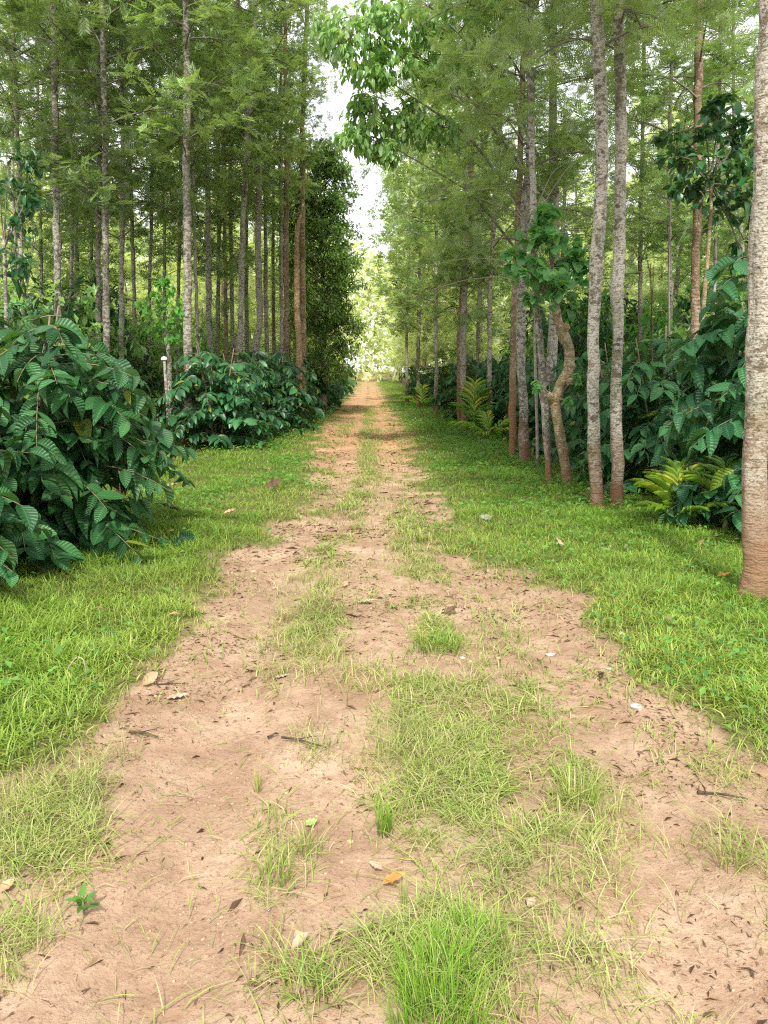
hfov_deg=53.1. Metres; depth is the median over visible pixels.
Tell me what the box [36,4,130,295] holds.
silver oak tree
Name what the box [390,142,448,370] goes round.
silver oak tree
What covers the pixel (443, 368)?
coffee bush
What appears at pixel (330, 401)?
coffee bush
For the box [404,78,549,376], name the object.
silver oak tree
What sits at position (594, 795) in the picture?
grass tuft
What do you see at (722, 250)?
silver oak tree
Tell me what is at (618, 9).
silver oak tree
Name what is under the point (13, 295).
understorey shrub
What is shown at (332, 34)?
broadleaf tree
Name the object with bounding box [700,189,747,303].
silver oak tree
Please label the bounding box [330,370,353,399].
coffee bush
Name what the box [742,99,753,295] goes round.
silver oak tree
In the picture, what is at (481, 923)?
grass tuft
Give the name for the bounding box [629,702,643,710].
stone
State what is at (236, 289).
silver oak tree
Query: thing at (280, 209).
silver oak tree
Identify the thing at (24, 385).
coffee bush
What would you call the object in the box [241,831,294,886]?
grass tuft
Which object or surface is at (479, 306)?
silver oak tree
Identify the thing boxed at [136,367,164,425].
coffee bush
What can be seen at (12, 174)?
silver oak tree
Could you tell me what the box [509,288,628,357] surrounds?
understorey shrub
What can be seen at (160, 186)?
silver oak tree
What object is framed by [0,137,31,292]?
silver oak tree
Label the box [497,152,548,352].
silver oak tree
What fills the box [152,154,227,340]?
silver oak tree
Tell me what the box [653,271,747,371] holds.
understorey shrub
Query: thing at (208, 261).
silver oak tree
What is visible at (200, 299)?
silver oak tree
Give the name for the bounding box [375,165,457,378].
silver oak tree
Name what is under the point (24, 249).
silver oak tree
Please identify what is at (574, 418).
coffee bush
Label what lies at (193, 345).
understorey shrub
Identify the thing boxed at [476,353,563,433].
coffee bush
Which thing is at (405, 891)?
grass tuft
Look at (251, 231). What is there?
silver oak tree
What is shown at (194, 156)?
silver oak tree
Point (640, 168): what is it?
silver oak tree
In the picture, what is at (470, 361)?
coffee bush
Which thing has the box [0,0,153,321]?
silver oak tree
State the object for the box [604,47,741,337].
silver oak tree
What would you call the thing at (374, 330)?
wood
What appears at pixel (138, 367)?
understorey shrub
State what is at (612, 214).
silver oak tree
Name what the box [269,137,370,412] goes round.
evergreen tree
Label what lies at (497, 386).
coffee bush
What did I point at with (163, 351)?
understorey shrub
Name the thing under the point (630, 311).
understorey shrub
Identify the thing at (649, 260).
silver oak tree
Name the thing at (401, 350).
silver oak tree
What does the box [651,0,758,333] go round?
silver oak tree
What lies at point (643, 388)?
coffee bush
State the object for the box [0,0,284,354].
silver oak tree
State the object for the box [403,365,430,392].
coffee bush
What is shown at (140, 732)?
twig
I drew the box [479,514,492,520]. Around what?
stone
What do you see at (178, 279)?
silver oak tree
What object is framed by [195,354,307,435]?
coffee bush
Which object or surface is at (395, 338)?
silver oak tree
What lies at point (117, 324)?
understorey shrub
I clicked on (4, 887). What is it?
fallen leaf
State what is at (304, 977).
grass tuft
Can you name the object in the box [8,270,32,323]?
understorey shrub
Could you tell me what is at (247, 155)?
silver oak tree
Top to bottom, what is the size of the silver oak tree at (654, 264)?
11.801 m
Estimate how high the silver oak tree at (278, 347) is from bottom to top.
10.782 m
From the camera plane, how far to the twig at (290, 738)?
3.23 m
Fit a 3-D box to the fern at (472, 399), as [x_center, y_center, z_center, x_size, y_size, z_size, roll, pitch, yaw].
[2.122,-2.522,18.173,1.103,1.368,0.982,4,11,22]
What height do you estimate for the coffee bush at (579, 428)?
2.000 m
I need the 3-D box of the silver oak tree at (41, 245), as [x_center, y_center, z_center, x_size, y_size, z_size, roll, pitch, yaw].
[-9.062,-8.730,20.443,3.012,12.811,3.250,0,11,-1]
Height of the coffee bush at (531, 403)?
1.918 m
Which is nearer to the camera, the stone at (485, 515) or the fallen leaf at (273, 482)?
the stone at (485, 515)
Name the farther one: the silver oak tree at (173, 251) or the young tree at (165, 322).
the silver oak tree at (173, 251)
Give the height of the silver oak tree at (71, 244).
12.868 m
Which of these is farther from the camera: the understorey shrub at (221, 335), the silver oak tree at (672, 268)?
the silver oak tree at (672, 268)
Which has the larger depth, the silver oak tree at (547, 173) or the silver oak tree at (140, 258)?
the silver oak tree at (140, 258)
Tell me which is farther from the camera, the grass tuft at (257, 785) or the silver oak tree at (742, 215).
the silver oak tree at (742, 215)
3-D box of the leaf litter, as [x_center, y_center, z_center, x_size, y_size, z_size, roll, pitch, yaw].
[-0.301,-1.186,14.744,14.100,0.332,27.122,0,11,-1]
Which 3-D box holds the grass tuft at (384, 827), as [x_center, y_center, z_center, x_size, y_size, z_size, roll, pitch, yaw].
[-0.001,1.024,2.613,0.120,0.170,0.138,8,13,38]
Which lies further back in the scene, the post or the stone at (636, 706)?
the post
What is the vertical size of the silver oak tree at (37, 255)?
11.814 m
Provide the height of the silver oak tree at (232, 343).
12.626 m
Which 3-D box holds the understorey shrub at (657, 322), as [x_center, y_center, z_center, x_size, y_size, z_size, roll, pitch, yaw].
[6.691,-4.152,20.091,4.041,3.930,3.104,1,11,4]
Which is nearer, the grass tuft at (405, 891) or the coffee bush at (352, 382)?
the grass tuft at (405, 891)
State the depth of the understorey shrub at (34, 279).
18.09 m
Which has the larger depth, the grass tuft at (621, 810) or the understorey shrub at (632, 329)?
the understorey shrub at (632, 329)
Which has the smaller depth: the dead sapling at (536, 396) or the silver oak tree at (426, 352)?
the dead sapling at (536, 396)
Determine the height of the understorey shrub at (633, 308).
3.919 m
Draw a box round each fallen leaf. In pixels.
[0,878,13,891]
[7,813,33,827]
[142,671,157,684]
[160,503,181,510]
[167,692,187,698]
[266,478,281,487]
[292,932,307,947]
[306,818,316,825]
[369,861,381,868]
[382,871,405,883]
[444,606,456,612]
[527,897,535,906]
[717,572,730,575]
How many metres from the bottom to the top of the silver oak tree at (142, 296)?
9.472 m
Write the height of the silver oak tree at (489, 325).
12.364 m
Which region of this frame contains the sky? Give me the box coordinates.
[0,0,758,370]
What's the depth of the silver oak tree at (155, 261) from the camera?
55.74 m
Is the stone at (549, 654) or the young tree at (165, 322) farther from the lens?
the young tree at (165, 322)
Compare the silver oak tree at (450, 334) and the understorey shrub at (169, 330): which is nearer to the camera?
the understorey shrub at (169, 330)
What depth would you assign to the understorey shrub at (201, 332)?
25.71 m
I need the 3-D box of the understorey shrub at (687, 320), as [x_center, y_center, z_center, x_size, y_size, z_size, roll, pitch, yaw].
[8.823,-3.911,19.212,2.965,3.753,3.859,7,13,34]
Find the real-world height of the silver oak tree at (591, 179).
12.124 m
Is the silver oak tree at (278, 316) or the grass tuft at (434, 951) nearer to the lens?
the grass tuft at (434, 951)
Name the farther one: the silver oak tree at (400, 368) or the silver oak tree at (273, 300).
the silver oak tree at (400, 368)
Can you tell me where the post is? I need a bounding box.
[161,356,169,430]
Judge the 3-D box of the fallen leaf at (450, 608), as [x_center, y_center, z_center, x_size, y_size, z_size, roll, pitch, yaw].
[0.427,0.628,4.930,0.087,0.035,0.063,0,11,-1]
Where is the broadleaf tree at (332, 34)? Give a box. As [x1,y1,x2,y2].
[306,0,671,442]
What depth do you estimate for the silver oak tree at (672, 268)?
52.59 m
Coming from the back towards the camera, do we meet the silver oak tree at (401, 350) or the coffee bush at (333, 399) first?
the silver oak tree at (401, 350)
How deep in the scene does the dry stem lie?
3.78 m
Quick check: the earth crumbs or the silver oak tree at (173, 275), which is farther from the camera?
the silver oak tree at (173, 275)
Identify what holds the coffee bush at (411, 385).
on the ground at (66, 979)
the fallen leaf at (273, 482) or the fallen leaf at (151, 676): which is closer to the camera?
the fallen leaf at (151, 676)
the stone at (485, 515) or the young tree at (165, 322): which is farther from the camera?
the young tree at (165, 322)
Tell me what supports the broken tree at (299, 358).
on the ground at (66, 979)
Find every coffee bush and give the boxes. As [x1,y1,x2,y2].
[0,307,196,574]
[0,397,53,587]
[1,380,44,496]
[4,381,39,397]
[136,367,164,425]
[147,344,279,447]
[151,368,181,419]
[172,369,205,408]
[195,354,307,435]
[231,350,323,430]
[254,351,324,424]
[293,360,336,414]
[306,376,327,414]
[312,364,346,407]
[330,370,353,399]
[330,379,343,404]
[334,374,347,396]
[340,365,356,394]
[398,362,438,396]
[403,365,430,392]
[410,366,453,403]
[412,368,441,401]
[427,357,474,410]
[429,357,500,412]
[441,354,508,418]
[468,355,532,421]
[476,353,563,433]
[503,357,606,441]
[516,358,633,456]
[543,339,678,473]
[573,326,726,494]
[655,255,767,532]
[655,468,722,529]
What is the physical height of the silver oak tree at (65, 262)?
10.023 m
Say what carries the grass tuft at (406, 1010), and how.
on the ground at (66, 979)
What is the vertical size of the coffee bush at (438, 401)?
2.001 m
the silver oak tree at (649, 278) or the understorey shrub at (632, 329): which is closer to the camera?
the understorey shrub at (632, 329)
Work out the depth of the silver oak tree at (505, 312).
53.15 m
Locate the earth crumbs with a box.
[4,506,767,1023]
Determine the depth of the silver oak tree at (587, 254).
31.04 m
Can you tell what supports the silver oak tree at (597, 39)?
on the ground at (66, 979)
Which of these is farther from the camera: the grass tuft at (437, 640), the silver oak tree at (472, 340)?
the silver oak tree at (472, 340)
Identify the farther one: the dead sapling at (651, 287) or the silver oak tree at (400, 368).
the silver oak tree at (400, 368)
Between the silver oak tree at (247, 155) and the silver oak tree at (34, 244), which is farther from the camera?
the silver oak tree at (34, 244)
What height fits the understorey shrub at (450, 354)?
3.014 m
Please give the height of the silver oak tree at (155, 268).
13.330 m
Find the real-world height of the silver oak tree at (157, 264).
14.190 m
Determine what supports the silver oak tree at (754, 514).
on the ground at (66, 979)
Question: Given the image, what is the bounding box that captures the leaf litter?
[0,415,767,1023]
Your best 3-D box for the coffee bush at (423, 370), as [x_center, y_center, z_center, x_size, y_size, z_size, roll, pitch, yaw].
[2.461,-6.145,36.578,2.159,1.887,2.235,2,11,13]
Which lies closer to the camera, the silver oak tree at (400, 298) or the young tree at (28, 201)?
the young tree at (28, 201)
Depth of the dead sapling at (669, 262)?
15.00 m
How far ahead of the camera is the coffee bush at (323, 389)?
26.27 m
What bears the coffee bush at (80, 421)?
on the ground at (66, 979)
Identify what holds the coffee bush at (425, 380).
on the ground at (66, 979)
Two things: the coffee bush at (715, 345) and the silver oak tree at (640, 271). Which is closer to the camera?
the coffee bush at (715, 345)
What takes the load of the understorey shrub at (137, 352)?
on the ground at (66, 979)
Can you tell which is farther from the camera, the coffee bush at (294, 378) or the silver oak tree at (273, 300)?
the silver oak tree at (273, 300)
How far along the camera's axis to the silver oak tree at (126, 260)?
27.63 m
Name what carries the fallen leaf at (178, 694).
on the ground at (66, 979)
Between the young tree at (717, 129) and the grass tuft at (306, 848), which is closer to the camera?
the grass tuft at (306, 848)
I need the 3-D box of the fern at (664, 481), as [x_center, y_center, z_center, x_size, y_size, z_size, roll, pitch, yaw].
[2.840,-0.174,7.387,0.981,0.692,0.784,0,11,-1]
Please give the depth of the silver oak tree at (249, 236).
52.22 m
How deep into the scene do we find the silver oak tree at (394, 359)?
69.30 m
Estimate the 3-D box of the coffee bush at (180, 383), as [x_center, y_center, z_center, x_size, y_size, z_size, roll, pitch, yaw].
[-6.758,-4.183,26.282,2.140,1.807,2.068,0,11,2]
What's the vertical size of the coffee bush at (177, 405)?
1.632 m
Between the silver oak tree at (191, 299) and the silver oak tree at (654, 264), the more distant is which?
the silver oak tree at (191, 299)
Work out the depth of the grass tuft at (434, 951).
1.94 m
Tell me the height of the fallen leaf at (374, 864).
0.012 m
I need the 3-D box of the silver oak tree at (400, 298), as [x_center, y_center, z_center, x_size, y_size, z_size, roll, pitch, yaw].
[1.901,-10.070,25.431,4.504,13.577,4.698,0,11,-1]
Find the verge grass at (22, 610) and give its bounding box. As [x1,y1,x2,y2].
[0,382,767,780]
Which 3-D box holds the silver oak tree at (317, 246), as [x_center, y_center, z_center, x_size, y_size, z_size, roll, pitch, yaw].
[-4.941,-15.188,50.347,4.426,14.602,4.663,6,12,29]
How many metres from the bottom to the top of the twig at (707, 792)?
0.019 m
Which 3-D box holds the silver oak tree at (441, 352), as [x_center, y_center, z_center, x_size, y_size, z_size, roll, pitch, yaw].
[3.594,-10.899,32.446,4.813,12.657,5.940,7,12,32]
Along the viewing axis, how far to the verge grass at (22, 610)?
5.30 m
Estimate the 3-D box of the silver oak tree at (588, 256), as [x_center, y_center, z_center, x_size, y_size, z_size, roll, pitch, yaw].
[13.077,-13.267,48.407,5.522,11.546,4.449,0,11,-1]
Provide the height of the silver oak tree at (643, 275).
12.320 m
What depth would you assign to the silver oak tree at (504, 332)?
36.41 m
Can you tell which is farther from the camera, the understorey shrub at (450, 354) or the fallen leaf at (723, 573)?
the understorey shrub at (450, 354)
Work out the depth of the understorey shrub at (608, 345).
22.26 m
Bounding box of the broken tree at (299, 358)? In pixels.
[294,204,303,425]
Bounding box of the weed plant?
[65,883,100,914]
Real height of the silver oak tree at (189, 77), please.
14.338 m
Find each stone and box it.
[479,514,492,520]
[545,653,554,656]
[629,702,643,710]
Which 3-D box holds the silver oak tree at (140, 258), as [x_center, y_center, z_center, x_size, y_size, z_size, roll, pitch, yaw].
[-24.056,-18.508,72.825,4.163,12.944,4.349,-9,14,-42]
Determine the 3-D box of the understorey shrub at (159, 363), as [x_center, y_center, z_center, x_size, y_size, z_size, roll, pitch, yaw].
[-6.095,-3.801,19.900,3.417,3.323,2.625,2,11,11]
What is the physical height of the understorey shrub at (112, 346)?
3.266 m
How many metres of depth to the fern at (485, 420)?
16.84 m
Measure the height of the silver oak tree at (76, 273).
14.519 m
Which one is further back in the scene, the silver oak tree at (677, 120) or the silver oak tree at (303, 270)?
the silver oak tree at (677, 120)
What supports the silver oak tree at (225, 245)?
on the ground at (66, 979)
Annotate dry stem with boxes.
[66,656,87,677]
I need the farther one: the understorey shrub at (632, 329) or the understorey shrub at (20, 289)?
the understorey shrub at (632, 329)
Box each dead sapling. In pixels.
[418,125,595,465]
[643,180,687,336]
[645,251,654,337]
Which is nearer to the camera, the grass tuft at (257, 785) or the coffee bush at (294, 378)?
the grass tuft at (257, 785)
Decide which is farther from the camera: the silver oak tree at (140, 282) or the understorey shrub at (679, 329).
the silver oak tree at (140, 282)
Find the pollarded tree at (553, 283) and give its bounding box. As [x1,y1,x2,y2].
[500,202,589,485]
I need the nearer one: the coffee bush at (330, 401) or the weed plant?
the weed plant
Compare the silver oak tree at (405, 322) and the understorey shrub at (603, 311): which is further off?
the silver oak tree at (405, 322)
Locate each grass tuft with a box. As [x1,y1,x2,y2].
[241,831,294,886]
[249,762,263,792]
[262,937,353,1009]
[274,808,336,858]
[361,942,517,1023]
[369,902,505,1019]
[371,786,400,838]
[398,865,410,905]
[410,625,467,655]
[417,890,527,981]
[546,759,615,812]
[606,790,630,818]
[697,814,767,873]
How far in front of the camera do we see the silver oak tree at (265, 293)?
23.62 m
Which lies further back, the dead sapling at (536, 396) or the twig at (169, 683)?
the dead sapling at (536, 396)
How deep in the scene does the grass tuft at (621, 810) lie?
2.80 m
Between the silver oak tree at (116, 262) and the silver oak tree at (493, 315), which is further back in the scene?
the silver oak tree at (493, 315)
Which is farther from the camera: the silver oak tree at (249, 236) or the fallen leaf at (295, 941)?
the silver oak tree at (249, 236)
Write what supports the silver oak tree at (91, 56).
on the ground at (66, 979)
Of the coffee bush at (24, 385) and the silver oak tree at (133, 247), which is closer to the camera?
the coffee bush at (24, 385)
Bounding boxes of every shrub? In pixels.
[0,254,83,350]
[0,274,132,358]
[0,278,161,367]
[0,283,30,330]
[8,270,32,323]
[10,270,118,349]
[29,302,131,351]
[38,293,114,326]
[62,303,146,368]
[82,303,199,419]
[110,328,179,417]
[113,318,182,375]
[113,319,178,419]
[116,310,175,365]
[154,338,220,391]
[172,310,235,398]
[175,313,252,375]
[445,351,474,363]
[484,327,533,370]
[508,294,611,370]
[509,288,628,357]
[525,279,635,368]
[569,280,724,368]
[572,287,647,357]
[578,297,656,355]
[603,297,710,372]
[612,315,664,341]
[623,313,657,342]
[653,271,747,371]
[673,286,747,330]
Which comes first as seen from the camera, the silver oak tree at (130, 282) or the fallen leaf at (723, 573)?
the fallen leaf at (723, 573)
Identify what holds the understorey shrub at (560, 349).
on the ground at (66, 979)
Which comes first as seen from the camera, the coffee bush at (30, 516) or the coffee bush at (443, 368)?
the coffee bush at (30, 516)
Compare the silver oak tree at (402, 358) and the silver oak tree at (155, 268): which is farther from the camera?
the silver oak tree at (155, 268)
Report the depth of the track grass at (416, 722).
2.74 m
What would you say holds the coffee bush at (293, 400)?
on the ground at (66, 979)
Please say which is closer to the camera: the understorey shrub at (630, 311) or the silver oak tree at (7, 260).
the understorey shrub at (630, 311)
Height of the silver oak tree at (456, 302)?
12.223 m
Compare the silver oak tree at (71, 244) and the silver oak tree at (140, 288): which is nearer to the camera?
the silver oak tree at (71, 244)
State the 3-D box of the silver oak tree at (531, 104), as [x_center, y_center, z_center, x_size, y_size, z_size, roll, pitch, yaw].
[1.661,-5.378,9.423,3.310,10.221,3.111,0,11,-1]
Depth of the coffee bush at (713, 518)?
7.41 m
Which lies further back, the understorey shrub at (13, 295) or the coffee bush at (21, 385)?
the understorey shrub at (13, 295)
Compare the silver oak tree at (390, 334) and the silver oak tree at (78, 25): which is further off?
the silver oak tree at (390, 334)
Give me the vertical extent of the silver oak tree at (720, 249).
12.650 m
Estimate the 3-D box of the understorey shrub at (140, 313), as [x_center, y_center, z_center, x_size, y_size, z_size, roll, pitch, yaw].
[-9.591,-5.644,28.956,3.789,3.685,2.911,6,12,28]
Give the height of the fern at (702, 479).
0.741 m
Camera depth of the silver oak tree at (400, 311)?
59.13 m
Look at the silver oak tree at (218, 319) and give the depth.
25.92 m
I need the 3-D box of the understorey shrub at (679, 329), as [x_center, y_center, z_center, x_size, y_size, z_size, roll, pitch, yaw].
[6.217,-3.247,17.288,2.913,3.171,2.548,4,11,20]
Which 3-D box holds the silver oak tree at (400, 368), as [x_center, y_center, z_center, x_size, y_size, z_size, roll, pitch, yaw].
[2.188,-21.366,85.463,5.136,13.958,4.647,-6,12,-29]
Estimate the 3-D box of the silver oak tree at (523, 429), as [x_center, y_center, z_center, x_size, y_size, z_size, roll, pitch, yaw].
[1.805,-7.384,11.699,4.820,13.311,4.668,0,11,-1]
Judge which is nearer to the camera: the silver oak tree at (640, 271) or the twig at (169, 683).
the twig at (169, 683)
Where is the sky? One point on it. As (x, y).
(337, 103)
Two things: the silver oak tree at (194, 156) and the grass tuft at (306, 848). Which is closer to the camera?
the grass tuft at (306, 848)
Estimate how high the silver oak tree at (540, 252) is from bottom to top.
9.389 m
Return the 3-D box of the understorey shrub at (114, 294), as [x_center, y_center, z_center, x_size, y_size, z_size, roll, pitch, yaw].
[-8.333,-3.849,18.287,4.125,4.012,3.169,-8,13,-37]
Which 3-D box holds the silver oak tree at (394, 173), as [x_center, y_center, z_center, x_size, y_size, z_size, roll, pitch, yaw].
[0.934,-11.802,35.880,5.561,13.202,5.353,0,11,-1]
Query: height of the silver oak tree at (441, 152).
11.359 m
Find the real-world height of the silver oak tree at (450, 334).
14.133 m
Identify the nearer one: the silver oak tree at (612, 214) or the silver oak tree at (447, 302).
the silver oak tree at (612, 214)
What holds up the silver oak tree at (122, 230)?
on the ground at (66, 979)
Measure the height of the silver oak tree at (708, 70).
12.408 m
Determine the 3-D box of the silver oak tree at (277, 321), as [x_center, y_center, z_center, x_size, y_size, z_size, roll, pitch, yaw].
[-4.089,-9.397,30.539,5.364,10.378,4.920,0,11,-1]
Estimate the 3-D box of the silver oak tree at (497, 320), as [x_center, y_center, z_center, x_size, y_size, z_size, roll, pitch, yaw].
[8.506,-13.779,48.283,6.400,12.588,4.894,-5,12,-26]
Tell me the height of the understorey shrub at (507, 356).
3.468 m
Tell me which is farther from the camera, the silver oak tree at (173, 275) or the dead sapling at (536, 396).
the silver oak tree at (173, 275)
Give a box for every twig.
[129,729,157,736]
[156,679,186,684]
[281,736,326,747]
[697,790,747,799]
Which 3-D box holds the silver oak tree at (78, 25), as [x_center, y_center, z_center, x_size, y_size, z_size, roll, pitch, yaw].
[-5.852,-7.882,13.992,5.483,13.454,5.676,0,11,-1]
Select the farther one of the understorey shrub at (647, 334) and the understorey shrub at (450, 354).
the understorey shrub at (450, 354)
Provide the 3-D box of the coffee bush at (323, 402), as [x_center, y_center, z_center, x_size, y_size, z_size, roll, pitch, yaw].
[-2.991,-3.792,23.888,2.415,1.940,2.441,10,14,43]
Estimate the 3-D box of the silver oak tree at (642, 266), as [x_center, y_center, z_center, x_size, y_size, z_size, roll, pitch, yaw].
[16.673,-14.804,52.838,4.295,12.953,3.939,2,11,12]
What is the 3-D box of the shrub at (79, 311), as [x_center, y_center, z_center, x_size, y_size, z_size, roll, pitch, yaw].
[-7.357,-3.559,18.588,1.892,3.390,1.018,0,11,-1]
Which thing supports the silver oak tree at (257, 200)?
on the ground at (66, 979)
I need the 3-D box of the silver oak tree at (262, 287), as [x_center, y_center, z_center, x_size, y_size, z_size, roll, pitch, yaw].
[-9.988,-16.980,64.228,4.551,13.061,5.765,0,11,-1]
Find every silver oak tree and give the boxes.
[0,0,76,294]
[0,0,133,309]
[0,0,133,320]
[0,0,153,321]
[0,0,222,359]
[0,0,224,329]
[0,0,238,358]
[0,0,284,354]
[0,1,95,301]
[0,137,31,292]
[0,154,87,307]
[0,198,39,293]
[2,177,73,299]
[23,173,127,305]
[24,185,52,297]
[31,181,173,354]
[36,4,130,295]
[62,2,178,347]
[65,223,155,324]
[77,1,239,414]
[79,121,174,331]
[94,0,298,447]
[102,197,153,312]
[107,0,205,414]
[110,201,153,319]
[125,0,282,403]
[126,254,145,326]
[127,0,230,411]
[130,0,261,400]
[131,226,193,322]
[132,169,194,339]
[136,0,299,366]
[137,146,236,338]
[137,211,195,342]
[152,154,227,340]
[152,194,276,356]
[162,214,212,342]
[169,0,326,360]
[173,0,337,362]
[176,6,248,398]
[192,133,297,357]
[195,0,283,373]
[199,210,256,336]
[200,181,254,348]
[204,227,254,330]
[211,33,282,361]
[216,135,344,361]
[225,0,315,352]
[230,0,332,363]
[237,0,330,422]
[238,42,311,354]
[248,213,311,362]
[248,231,275,350]
[252,169,338,363]
[253,210,334,357]
[262,237,318,346]
[270,0,345,412]
[306,170,349,362]
[346,0,674,462]
[351,103,457,401]
[352,4,575,429]
[366,52,490,408]
[374,0,500,412]
[374,160,432,381]
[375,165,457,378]
[379,283,415,362]
[380,282,403,382]
[384,307,404,382]
[387,225,414,360]
[388,0,594,432]
[388,210,449,365]
[388,250,446,367]
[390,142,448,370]
[391,185,439,371]
[392,96,514,367]
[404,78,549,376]
[407,4,522,425]
[409,0,670,455]
[411,0,643,481]
[415,188,499,357]
[421,150,505,365]
[422,7,536,376]
[422,182,471,357]
[442,161,530,374]
[462,0,758,507]
[468,229,511,343]
[473,201,546,356]
[480,0,726,504]
[483,205,543,352]
[486,86,634,362]
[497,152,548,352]
[504,136,631,340]
[530,173,627,318]
[537,0,758,336]
[542,0,757,339]
[561,0,732,341]
[565,214,631,313]
[579,153,642,311]
[582,83,692,324]
[603,148,703,311]
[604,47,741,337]
[609,0,758,314]
[625,206,649,305]
[627,200,703,316]
[629,255,686,336]
[634,183,702,310]
[637,105,737,328]
[642,114,706,311]
[649,188,752,332]
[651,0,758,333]
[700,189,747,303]
[702,226,747,304]
[718,87,753,302]
[737,0,767,602]
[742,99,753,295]
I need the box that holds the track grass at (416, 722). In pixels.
[0,404,767,1023]
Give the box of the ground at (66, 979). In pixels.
[0,371,767,1023]
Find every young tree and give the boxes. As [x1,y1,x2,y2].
[0,140,50,328]
[134,274,183,429]
[651,90,753,322]
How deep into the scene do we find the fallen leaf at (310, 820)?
2.67 m
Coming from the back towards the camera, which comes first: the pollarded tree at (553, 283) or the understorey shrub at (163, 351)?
the understorey shrub at (163, 351)
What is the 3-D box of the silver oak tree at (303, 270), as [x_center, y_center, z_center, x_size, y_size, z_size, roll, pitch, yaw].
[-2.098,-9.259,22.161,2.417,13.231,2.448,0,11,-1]
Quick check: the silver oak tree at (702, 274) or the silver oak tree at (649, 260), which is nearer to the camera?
the silver oak tree at (702, 274)
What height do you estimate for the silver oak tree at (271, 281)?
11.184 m
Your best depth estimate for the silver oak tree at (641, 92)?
12.76 m
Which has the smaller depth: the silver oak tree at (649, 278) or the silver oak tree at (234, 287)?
the silver oak tree at (234, 287)
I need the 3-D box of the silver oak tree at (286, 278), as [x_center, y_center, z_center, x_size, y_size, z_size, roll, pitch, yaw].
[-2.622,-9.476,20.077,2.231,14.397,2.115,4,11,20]
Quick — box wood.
[0,214,734,381]
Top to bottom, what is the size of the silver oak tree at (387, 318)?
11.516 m
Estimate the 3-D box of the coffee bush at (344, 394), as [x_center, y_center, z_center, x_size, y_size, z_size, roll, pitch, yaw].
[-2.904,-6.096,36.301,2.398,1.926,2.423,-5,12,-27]
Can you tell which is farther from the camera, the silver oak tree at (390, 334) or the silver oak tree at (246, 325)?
the silver oak tree at (390, 334)
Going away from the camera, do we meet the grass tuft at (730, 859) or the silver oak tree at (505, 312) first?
the grass tuft at (730, 859)
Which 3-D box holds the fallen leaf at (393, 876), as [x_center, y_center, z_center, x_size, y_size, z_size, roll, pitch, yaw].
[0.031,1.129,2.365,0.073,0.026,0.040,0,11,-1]
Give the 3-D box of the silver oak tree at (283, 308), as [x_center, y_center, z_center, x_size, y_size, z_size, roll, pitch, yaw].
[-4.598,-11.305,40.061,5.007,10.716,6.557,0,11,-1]
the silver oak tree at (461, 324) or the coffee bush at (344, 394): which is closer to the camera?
the silver oak tree at (461, 324)
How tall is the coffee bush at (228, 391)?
2.045 m

